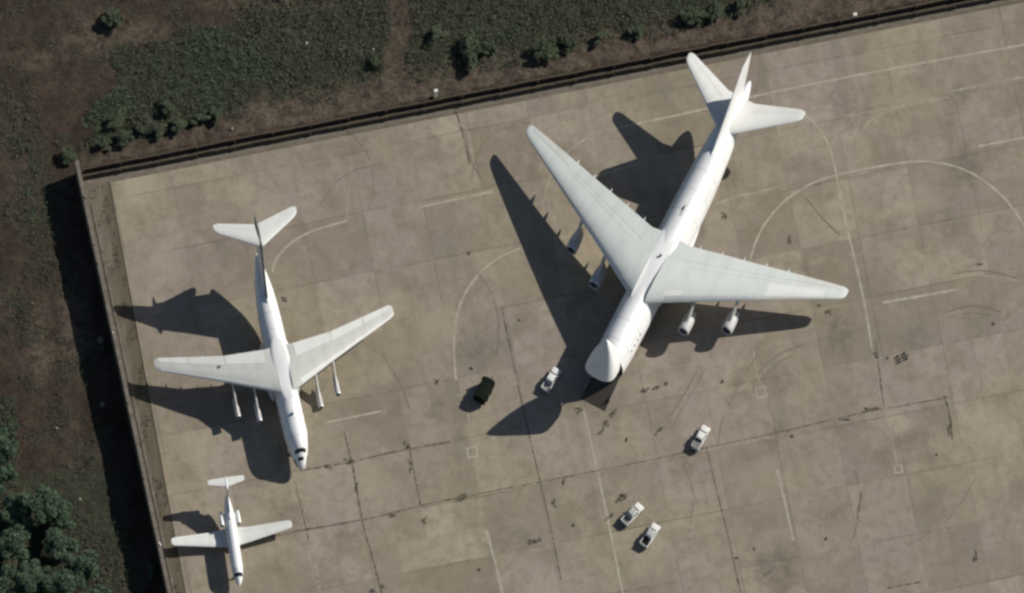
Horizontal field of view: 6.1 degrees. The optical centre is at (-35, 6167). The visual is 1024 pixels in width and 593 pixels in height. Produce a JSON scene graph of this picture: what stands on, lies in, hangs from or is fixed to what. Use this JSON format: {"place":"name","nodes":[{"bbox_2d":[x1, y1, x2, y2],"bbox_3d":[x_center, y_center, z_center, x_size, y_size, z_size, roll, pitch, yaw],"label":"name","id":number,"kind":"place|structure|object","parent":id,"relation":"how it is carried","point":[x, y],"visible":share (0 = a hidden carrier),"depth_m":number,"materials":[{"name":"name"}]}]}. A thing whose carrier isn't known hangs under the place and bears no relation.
{"place":"outdoors","nodes":[
{"label":"outdoors","id":0,"kind":"place"},
{"bbox_2d":[0,0,934,592],"bbox_3d":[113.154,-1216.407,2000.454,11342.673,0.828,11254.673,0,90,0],"label":"ground","id":1,"kind":"structure","parent":0,"point":[64,84],"depth_m":2000.38,"materials":[{"name":"soil"}]},
{"bbox_2d":[0,464,17,493],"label":"tree","id":2,"kind":"object","parent":1,"relation":"on","point":[8,473],"visible":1,"depth_m":1996.92,"materials":[{"name":"green plant"}]},
{"bbox_2d":[0,427,18,465],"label":"tree","id":3,"kind":"object","parent":1,"relation":"on","point":[8,450],"visible":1,"depth_m":1995.94,"materials":[{"name":"green plant"}]},
{"bbox_2d":[0,420,19,435],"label":"bush","id":4,"kind":"object","parent":1,"relation":"on","point":[11,425],"visible":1,"depth_m":1999.15,"materials":[{"name":"green plant"}]},
{"bbox_2d":[0,565,20,592],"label":"tree","id":5,"kind":"object","parent":1,"relation":"on","point":[5,583],"visible":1,"depth_m":1995.81,"materials":[{"name":"green plant"}]},
{"bbox_2d":[0,494,23,527],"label":"tree","id":6,"kind":"object","parent":1,"relation":"on","point":[10,504],"visible":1,"depth_m":1997.00,"materials":[{"name":"green plant"}]},
{"bbox_2d":[0,524,30,561],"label":"tree","id":7,"kind":"object","parent":1,"relation":"on","point":[13,538],"visible":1,"depth_m":1995.92,"materials":[{"name":"green plant"}]},
{"bbox_2d":[9,558,52,592],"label":"tree","id":8,"kind":"object","parent":1,"relation":"on","point":[24,580],"visible":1,"depth_m":1995.23,"materials":[{"name":"green plant"}]},
{"bbox_2d":[15,484,67,529],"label":"tree","id":9,"kind":"object","parent":1,"relation":"on","point":[46,501],"visible":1,"depth_m":1994.75,"materials":[{"name":"green plant"}]},
{"bbox_2d":[42,527,79,561],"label":"tree","id":10,"kind":"object","parent":1,"relation":"on","point":[57,545],"visible":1,"depth_m":1996.11,"materials":[{"name":"green plant"}]},
{"bbox_2d":[50,501,75,529],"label":"tree","id":11,"kind":"object","parent":1,"relation":"on","point":[63,522],"visible":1,"depth_m":1997.19,"materials":[{"name":"green plant"}]},
{"bbox_2d":[50,567,87,592],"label":"tree","id":12,"kind":"object","parent":1,"relation":"on","point":[65,580],"visible":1,"depth_m":1995.88,"materials":[{"name":"green plant"}]},
{"bbox_2d":[61,145,76,164],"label":"bush","id":13,"kind":"object","parent":1,"relation":"on","point":[67,155],"visible":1,"depth_m":1999.12,"materials":[{"name":"green plant"}]},
{"bbox_2d":[64,550,99,582],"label":"tree","id":14,"kind":"object","parent":1,"relation":"on","point":[87,559],"visible":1,"depth_m":1996.05,"materials":[{"name":"green plant"}]},
{"bbox_2d":[83,584,111,592],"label":"tree","id":15,"kind":"object","parent":1,"relation":"on","point":[99,589],"visible":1,"depth_m":1996.84,"materials":[{"name":"green plant"}]},
{"bbox_2d":[94,137,111,150],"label":"bush","id":16,"kind":"object","parent":1,"relation":"on","point":[104,142],"visible":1,"depth_m":1999.27,"materials":[{"name":"green plant"}]},
{"bbox_2d":[101,7,124,29],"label":"bush","id":17,"kind":"object","parent":1,"relation":"on","point":[112,14],"visible":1,"depth_m":1998.80,"materials":[{"name":"green plant"}]},
{"bbox_2d":[107,108,126,128],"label":"bush","id":18,"kind":"object","parent":1,"relation":"on","point":[115,121],"visible":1,"depth_m":1999.03,"materials":[{"name":"green plant"}]},
{"bbox_2d":[116,130,133,146],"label":"bush","id":19,"kind":"object","parent":1,"relation":"on","point":[125,136],"visible":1,"depth_m":1999.10,"materials":[{"name":"green plant"}]},
{"bbox_2d":[131,121,150,133],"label":"bush","id":20,"kind":"object","parent":1,"relation":"on","point":[139,128],"visible":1,"depth_m":1999.11,"materials":[{"name":"green plant"}]},
{"bbox_2d":[151,123,166,140],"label":"bush","id":21,"kind":"object","parent":1,"relation":"on","point":[159,131],"visible":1,"depth_m":1999.15,"materials":[{"name":"green plant"}]},
{"bbox_2d":[158,97,174,117],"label":"bush","id":22,"kind":"object","parent":1,"relation":"on","point":[166,106],"visible":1,"depth_m":1999.10,"materials":[{"name":"green plant"}]},
{"bbox_2d":[171,116,186,133],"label":"bush","id":23,"kind":"object","parent":1,"relation":"on","point":[180,126],"visible":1,"depth_m":1999.15,"materials":[{"name":"green plant"}]},
{"bbox_2d":[190,114,210,124],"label":"bush","id":24,"kind":"object","parent":1,"relation":"on","point":[200,117],"visible":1,"depth_m":1999.13,"materials":[{"name":"green plant"}]},
{"bbox_2d":[210,108,222,125],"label":"bush","id":25,"kind":"object","parent":1,"relation":"on","point":[215,114],"visible":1,"depth_m":1999.25,"materials":[{"name":"green plant"}]},
{"bbox_2d":[369,51,383,67],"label":"bush","id":26,"kind":"object","parent":1,"relation":"on","point":[373,59],"visible":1,"depth_m":1999.11,"materials":[{"name":"green plant"}]},
{"bbox_2d":[0,0,847,592],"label":"scrub","id":27,"kind":"object","parent":1,"relation":"on","point":[308,82],"visible":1,"depth_m":2000.07,"materials":[{"name":"green plant"}]},
{"bbox_2d":[427,24,446,44],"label":"bush","id":28,"kind":"object","parent":1,"relation":"on","point":[436,30],"visible":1,"depth_m":1999.07,"materials":[{"name":"green plant"}]},
{"bbox_2d":[460,30,480,71],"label":"bush","id":29,"kind":"object","parent":1,"relation":"on","point":[473,48],"visible":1,"depth_m":1998.43,"materials":[{"name":"green plant"}]},
{"bbox_2d":[479,41,498,55],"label":"bush","id":30,"kind":"object","parent":1,"relation":"on","point":[488,46],"visible":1,"depth_m":1999.01,"materials":[{"name":"green plant"}]},
{"bbox_2d":[82,0,960,173],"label":"wall","id":31,"kind":"structure","parent":1,"relation":"on","point":[511,86],"depth_m":1999.20,"materials":[{"name":"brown concrete"}]},
{"bbox_2d":[82,0,993,180],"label":"wall","id":32,"kind":"structure","parent":1,"relation":"on","point":[522,91],"depth_m":1999.22,"materials":[{"name":"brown concrete"}]},
{"bbox_2d":[531,37,558,60],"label":"bush","id":33,"kind":"object","parent":1,"relation":"on","point":[544,50],"visible":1,"depth_m":1998.50,"materials":[{"name":"green plant"}]},
{"bbox_2d":[76,0,1023,591],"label":"verge","id":34,"kind":"structure","parent":1,"relation":"on","point":[96,196],"depth_m":2000.02,"materials":[{"name":"soil"}]},
{"bbox_2d":[75,160,171,592],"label":"concrete wall","id":35,"kind":"structure","parent":34,"relation":"on","point":[128,406],"depth_m":1995.63,"materials":[{"name":"grey concrete"}]},
{"bbox_2d":[91,204,174,592],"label":"wall kerb","id":36,"kind":"structure","parent":34,"relation":"on","point":[138,424],"depth_m":1999.88,"materials":[{"name":"concrete"}]},
{"bbox_2d":[100,182,185,592],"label":"verge grass","id":37,"kind":"structure","parent":34,"relation":"on","point":[151,441],"depth_m":2000.00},
{"bbox_2d":[82,0,970,174],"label":"drain floor","id":38,"kind":"structure","parent":34,"relation":"on","point":[550,82],"depth_m":2000.01,"materials":[{"name":"brown concrete"}]},
{"bbox_2d":[86,0,1016,183],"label":"verge kerb","id":39,"kind":"structure","parent":34,"relation":"on","point":[468,106],"depth_m":2000.01,"materials":[{"name":"concrete"}]},
{"bbox_2d":[556,34,576,53],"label":"bush","id":40,"kind":"object","parent":1,"relation":"on","point":[568,41],"visible":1,"depth_m":1999.03,"materials":[{"name":"green plant"}]},
{"bbox_2d":[110,2,1023,592],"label":"apron","id":41,"kind":"object","parent":1,"relation":"on","point":[190,272],"visible":1,"depth_m":1999.90,"materials":[{"name":"concrete"}]},
{"bbox_2d":[171,475,291,585],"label":"jet","id":42,"kind":"object","parent":41,"relation":"on","point":[232,536],"visible":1,"depth_m":1997.56,"materials":[{"name":"white paint"}]},
{"bbox_2d":[154,206,393,469],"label":"transport jet","id":43,"kind":"object","parent":41,"relation":"on","point":[279,368],"visible":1,"depth_m":1993.60,"materials":[{"name":"white paint"}]},
{"bbox_2d":[295,482,320,591],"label":"open joint","id":44,"kind":"object","parent":41,"relation":"on","point":[308,537],"visible":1,"depth_m":1999.87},
{"bbox_2d":[272,220,346,272],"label":"painted line","id":45,"kind":"object","parent":41,"relation":"on","point":[287,245],"visible":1,"depth_m":1999.90,"materials":[{"name":"paint"}]},
{"bbox_2d":[308,539,320,592],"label":"painted line","id":46,"kind":"object","parent":41,"relation":"on","point":[319,587],"visible":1,"depth_m":1999.89,"materials":[{"name":"paint"}]},
{"bbox_2d":[321,163,381,203],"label":"tyre mark","id":47,"kind":"object","parent":41,"relation":"on","point":[347,174],"visible":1,"depth_m":1999.88,"materials":[{"name":"rubber"}]},
{"bbox_2d":[325,410,380,423],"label":"painted line","id":48,"kind":"object","parent":41,"relation":"on","point":[365,414],"visible":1,"depth_m":1999.89,"materials":[{"name":"paint"}]},
{"bbox_2d":[249,494,477,543],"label":"open joint","id":49,"kind":"object","parent":41,"relation":"on","point":[357,520],"visible":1,"depth_m":1999.87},
{"bbox_2d":[344,431,382,592],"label":"open joint","id":50,"kind":"object","parent":41,"relation":"on","point":[357,493],"visible":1,"depth_m":1999.87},
{"bbox_2d":[300,441,450,470],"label":"open joint","id":51,"kind":"object","parent":41,"relation":"on","point":[377,455],"visible":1,"depth_m":1999.87,"materials":[{"name":"concrete"}]},
{"bbox_2d":[382,354,409,408],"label":"tyre mark","id":52,"kind":"object","parent":41,"relation":"on","point":[398,380],"visible":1,"depth_m":1999.88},
{"bbox_2d":[410,451,420,504],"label":"open joint","id":53,"kind":"object","parent":41,"relation":"on","point":[414,475],"visible":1,"depth_m":1999.87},
{"bbox_2d":[420,190,492,207],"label":"painted line","id":54,"kind":"object","parent":41,"relation":"on","point":[473,195],"visible":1,"depth_m":1999.89,"materials":[{"name":"paint"}]},
{"bbox_2d":[456,111,469,162],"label":"open joint","id":55,"kind":"object","parent":41,"relation":"on","point":[463,137],"visible":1,"depth_m":1999.87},
{"bbox_2d":[467,394,471,446],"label":"painted line","id":56,"kind":"object","parent":41,"relation":"on","point":[469,422],"visible":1,"depth_m":1999.89,"materials":[{"name":"paint"}]},
{"bbox_2d":[458,116,480,177],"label":"tyre mark","id":57,"kind":"object","parent":41,"relation":"on","point":[469,152],"visible":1,"depth_m":1999.88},
{"bbox_2d":[466,446,478,458],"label":"painted square","id":58,"kind":"structure","parent":41,"relation":"on","point":[468,453],"depth_m":1999.90,"materials":[{"name":"paint"}]},
{"bbox_2d":[473,376,494,404],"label":"truck","id":59,"kind":"object","parent":41,"relation":"on","point":[484,389],"visible":1,"depth_m":1997.59,"materials":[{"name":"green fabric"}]},
{"bbox_2d":[453,247,519,380],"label":"painted line","id":60,"kind":"object","parent":41,"relation":"on","point":[477,276],"visible":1,"depth_m":1999.89,"materials":[{"name":"paint"}]},
{"bbox_2d":[456,382,516,396],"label":"painted line","id":61,"kind":"object","parent":41,"relation":"on","point":[495,387],"visible":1,"depth_m":1999.89,"materials":[{"name":"paint"}]},
{"bbox_2d":[478,273,498,354],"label":"tyre mark","id":62,"kind":"object","parent":41,"relation":"on","point":[497,313],"visible":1,"depth_m":1999.88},
{"bbox_2d":[486,530,502,592],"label":"painted line","id":63,"kind":"object","parent":41,"relation":"on","point":[492,551],"visible":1,"depth_m":1999.89,"materials":[{"name":"paint"}]},
{"bbox_2d":[471,122,528,176],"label":"tyre mark","id":64,"kind":"object","parent":41,"relation":"on","point":[485,141],"visible":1,"depth_m":1999.88,"materials":[{"name":"rubber"}]},
{"bbox_2d":[502,309,561,579],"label":"open joint","id":65,"kind":"object","parent":41,"relation":"on","point":[532,448],"visible":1,"depth_m":1999.87,"materials":[{"name":"concrete"}]},
{"bbox_2d":[88,136,994,592],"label":"joint weeds","id":66,"kind":"object","parent":41,"relation":"on","point":[388,452],"visible":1,"depth_m":1999.84,"materials":[{"name":"plant"}]},
{"bbox_2d":[541,366,560,393],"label":"pickup truck","id":67,"kind":"object","parent":41,"relation":"on","point":[550,380],"visible":1,"depth_m":1998.85,"materials":[{"name":"white paint"}]},
{"bbox_2d":[553,176,593,234],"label":"painted line","id":68,"kind":"object","parent":41,"relation":"on","point":[554,211],"visible":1,"depth_m":1999.89,"materials":[{"name":"paint"}]},
{"bbox_2d":[540,128,613,234],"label":"painted line","id":69,"kind":"object","parent":41,"relation":"on","point":[572,147],"visible":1,"depth_m":1999.89,"materials":[{"name":"paint"}]},
{"bbox_2d":[478,446,709,493],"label":"open joint","id":70,"kind":"object","parent":41,"relation":"on","point":[592,471],"visible":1,"depth_m":1999.87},
{"bbox_2d":[582,408,622,592],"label":"painted line","id":71,"kind":"object","parent":41,"relation":"on","point":[606,513],"visible":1,"depth_m":1999.89,"materials":[{"name":"paint"}]},
{"bbox_2d":[595,163,635,176],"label":"painted line","id":72,"kind":"object","parent":41,"relation":"on","point":[614,170],"visible":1,"depth_m":1999.89,"materials":[{"name":"paint"}]},
{"bbox_2d":[621,502,643,526],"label":"pickup truck","id":73,"kind":"object","parent":41,"relation":"on","point":[633,513],"visible":1,"depth_m":1998.85,"materials":[{"name":"white paint"}]},
{"bbox_2d":[281,212,994,592],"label":"oil stains","id":74,"kind":"object","parent":41,"relation":"on","point":[603,430],"visible":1,"depth_m":1999.83,"materials":[{"name":"liquid"}]},
{"bbox_2d":[640,522,660,548],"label":"pickup truck","id":75,"kind":"object","parent":41,"relation":"on","point":[649,536],"visible":1,"depth_m":1998.82,"materials":[{"name":"white paint"}]},
{"bbox_2d":[664,369,697,427],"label":"tyre mark","id":76,"kind":"object","parent":41,"relation":"on","point":[684,393],"visible":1,"depth_m":1999.88,"materials":[{"name":"rubber"}]},
{"bbox_2d":[526,53,847,410],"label":"cargo plane","id":77,"kind":"object","parent":41,"relation":"on","point":[666,261],"visible":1,"depth_m":1991.38,"materials":[{"name":"white paint"}]},
{"bbox_2d":[671,372,703,428],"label":"tyre mark","id":78,"kind":"object","parent":41,"relation":"on","point":[687,399],"visible":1,"depth_m":1999.88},
{"bbox_2d":[691,424,710,451],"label":"pickup truck","id":79,"kind":"object","parent":41,"relation":"on","point":[700,438],"visible":1,"depth_m":1998.66,"materials":[{"name":"white paint"}]},
{"bbox_2d":[706,447,740,592],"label":"open joint","id":80,"kind":"object","parent":41,"relation":"on","point":[723,518],"visible":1,"depth_m":1999.87,"materials":[{"name":"black"}]},
{"bbox_2d":[718,354,757,442],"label":"tyre mark","id":81,"kind":"object","parent":41,"relation":"on","point":[732,397],"visible":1,"depth_m":1999.88,"materials":[{"name":"rubber"}]},
{"bbox_2d":[716,182,791,204],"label":"painted line","id":82,"kind":"object","parent":41,"relation":"on","point":[753,192],"visible":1,"depth_m":1999.89,"materials":[{"name":"paint"}]},
{"bbox_2d":[753,351,761,385],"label":"painted line","id":83,"kind":"object","parent":41,"relation":"on","point":[756,368],"visible":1,"depth_m":1999.89,"materials":[{"name":"paint"}]},
{"bbox_2d":[755,386,766,397],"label":"painted square","id":84,"kind":"structure","parent":41,"relation":"on","point":[756,388],"depth_m":1999.90,"materials":[{"name":"paint"}]},
{"bbox_2d":[758,344,803,373],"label":"tyre mark","id":85,"kind":"object","parent":41,"relation":"on","point":[779,354],"visible":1,"depth_m":1999.88,"materials":[{"name":"rubber"}]},
{"bbox_2d":[776,469,794,539],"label":"painted line","id":86,"kind":"object","parent":41,"relation":"on","point":[784,500],"visible":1,"depth_m":1999.89,"materials":[{"name":"paint"}]},
{"bbox_2d":[614,43,1023,129],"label":"painted line","id":87,"kind":"object","parent":41,"relation":"on","point":[780,90],"visible":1,"depth_m":1999.89,"materials":[{"name":"paint"}]},
{"bbox_2d":[806,197,839,234],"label":"tyre mark","id":88,"kind":"object","parent":41,"relation":"on","point":[822,217],"visible":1,"depth_m":1999.88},
{"bbox_2d":[710,397,946,446],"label":"open joint","id":89,"kind":"object","parent":41,"relation":"on","point":[828,420],"visible":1,"depth_m":1999.87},
{"bbox_2d":[804,114,872,347],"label":"painted line","id":90,"kind":"object","parent":41,"relation":"on","point":[844,216],"visible":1,"depth_m":1999.89,"materials":[{"name":"paint"}]},
{"bbox_2d":[853,472,861,538],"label":"tyre mark","id":91,"kind":"object","parent":41,"relation":"on","point":[860,508],"visible":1,"depth_m":1999.88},
{"bbox_2d":[876,344,884,405],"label":"open joint","id":92,"kind":"object","parent":41,"relation":"on","point":[879,374],"visible":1,"depth_m":1999.87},
{"bbox_2d":[860,104,907,134],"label":"painted line","id":93,"kind":"object","parent":41,"relation":"on","point":[866,124],"visible":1,"depth_m":1999.89,"materials":[{"name":"paint"}]},
{"bbox_2d":[872,349,897,463],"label":"painted line","id":94,"kind":"object","parent":41,"relation":"on","point":[883,408],"visible":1,"depth_m":1999.89,"materials":[{"name":"paint"}]},
{"bbox_2d":[749,160,1023,261],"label":"painted line","id":95,"kind":"object","parent":41,"relation":"on","point":[884,165],"visible":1,"depth_m":1999.89,"materials":[{"name":"paint"}]},
{"bbox_2d":[845,96,948,116],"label":"painted line","id":96,"kind":"object","parent":41,"relation":"on","point":[912,103],"visible":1,"depth_m":1999.89,"materials":[{"name":"paint"}]},
{"bbox_2d":[882,289,955,302],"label":"painted line","id":97,"kind":"object","parent":41,"relation":"on","point":[918,296],"visible":1,"depth_m":1999.89,"materials":[{"name":"paint"}]},
{"bbox_2d":[908,478,975,545],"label":"tyre mark","id":98,"kind":"object","parent":41,"relation":"on","point":[946,520],"visible":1,"depth_m":1999.88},
{"bbox_2d":[944,395,952,439],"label":"open joint","id":99,"kind":"object","parent":41,"relation":"on","point":[950,419],"visible":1,"depth_m":1999.87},
{"bbox_2d":[935,274,1016,280],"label":"painted line","id":100,"kind":"object","parent":41,"relation":"on","point":[976,275],"visible":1,"depth_m":1999.89,"materials":[{"name":"paint"}]},
{"bbox_2d":[946,305,1008,315],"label":"tyre mark","id":101,"kind":"object","parent":41,"relation":"on","point":[974,306],"visible":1,"depth_m":1999.88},
{"bbox_2d":[952,270,1016,277],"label":"tyre mark","id":102,"kind":"object","parent":41,"relation":"on","point":[983,270],"visible":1,"depth_m":1999.88,"materials":[{"name":"rubber"}]},
{"bbox_2d":[952,76,1023,91],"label":"painted line","id":103,"kind":"object","parent":41,"relation":"on","point":[996,82],"visible":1,"depth_m":1999.89,"materials":[{"name":"paint"}]},
{"bbox_2d":[979,137,1023,147],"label":"painted line","id":104,"kind":"object","parent":41,"relation":"on","point":[1001,141],"visible":1,"depth_m":1999.89,"materials":[{"name":"paint"}]},
{"bbox_2d":[595,31,610,45],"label":"bush","id":105,"kind":"object","parent":1,"relation":"on","point":[600,35],"visible":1,"depth_m":1999.11,"materials":[{"name":"green plant"}]},
{"bbox_2d":[627,24,643,38],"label":"bush","id":106,"kind":"object","parent":1,"relation":"on","point":[637,31],"visible":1,"depth_m":1999.11,"materials":[{"name":"green plant"}]},
{"bbox_2d":[677,6,709,24],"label":"bush","id":107,"kind":"object","parent":1,"relation":"on","point":[690,16],"visible":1,"depth_m":1998.82,"materials":[{"name":"green plant"}]},
{"bbox_2d":[709,0,723,20],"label":"bush","id":108,"kind":"object","parent":1,"relation":"on","point":[716,11],"visible":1,"depth_m":1998.92,"materials":[{"name":"green plant"}]},
{"bbox_2d":[734,0,750,15],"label":"bush","id":109,"kind":"object","parent":1,"relation":"on","point":[740,4],"visible":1,"depth_m":1999.19,"materials":[{"name":"green plant"}]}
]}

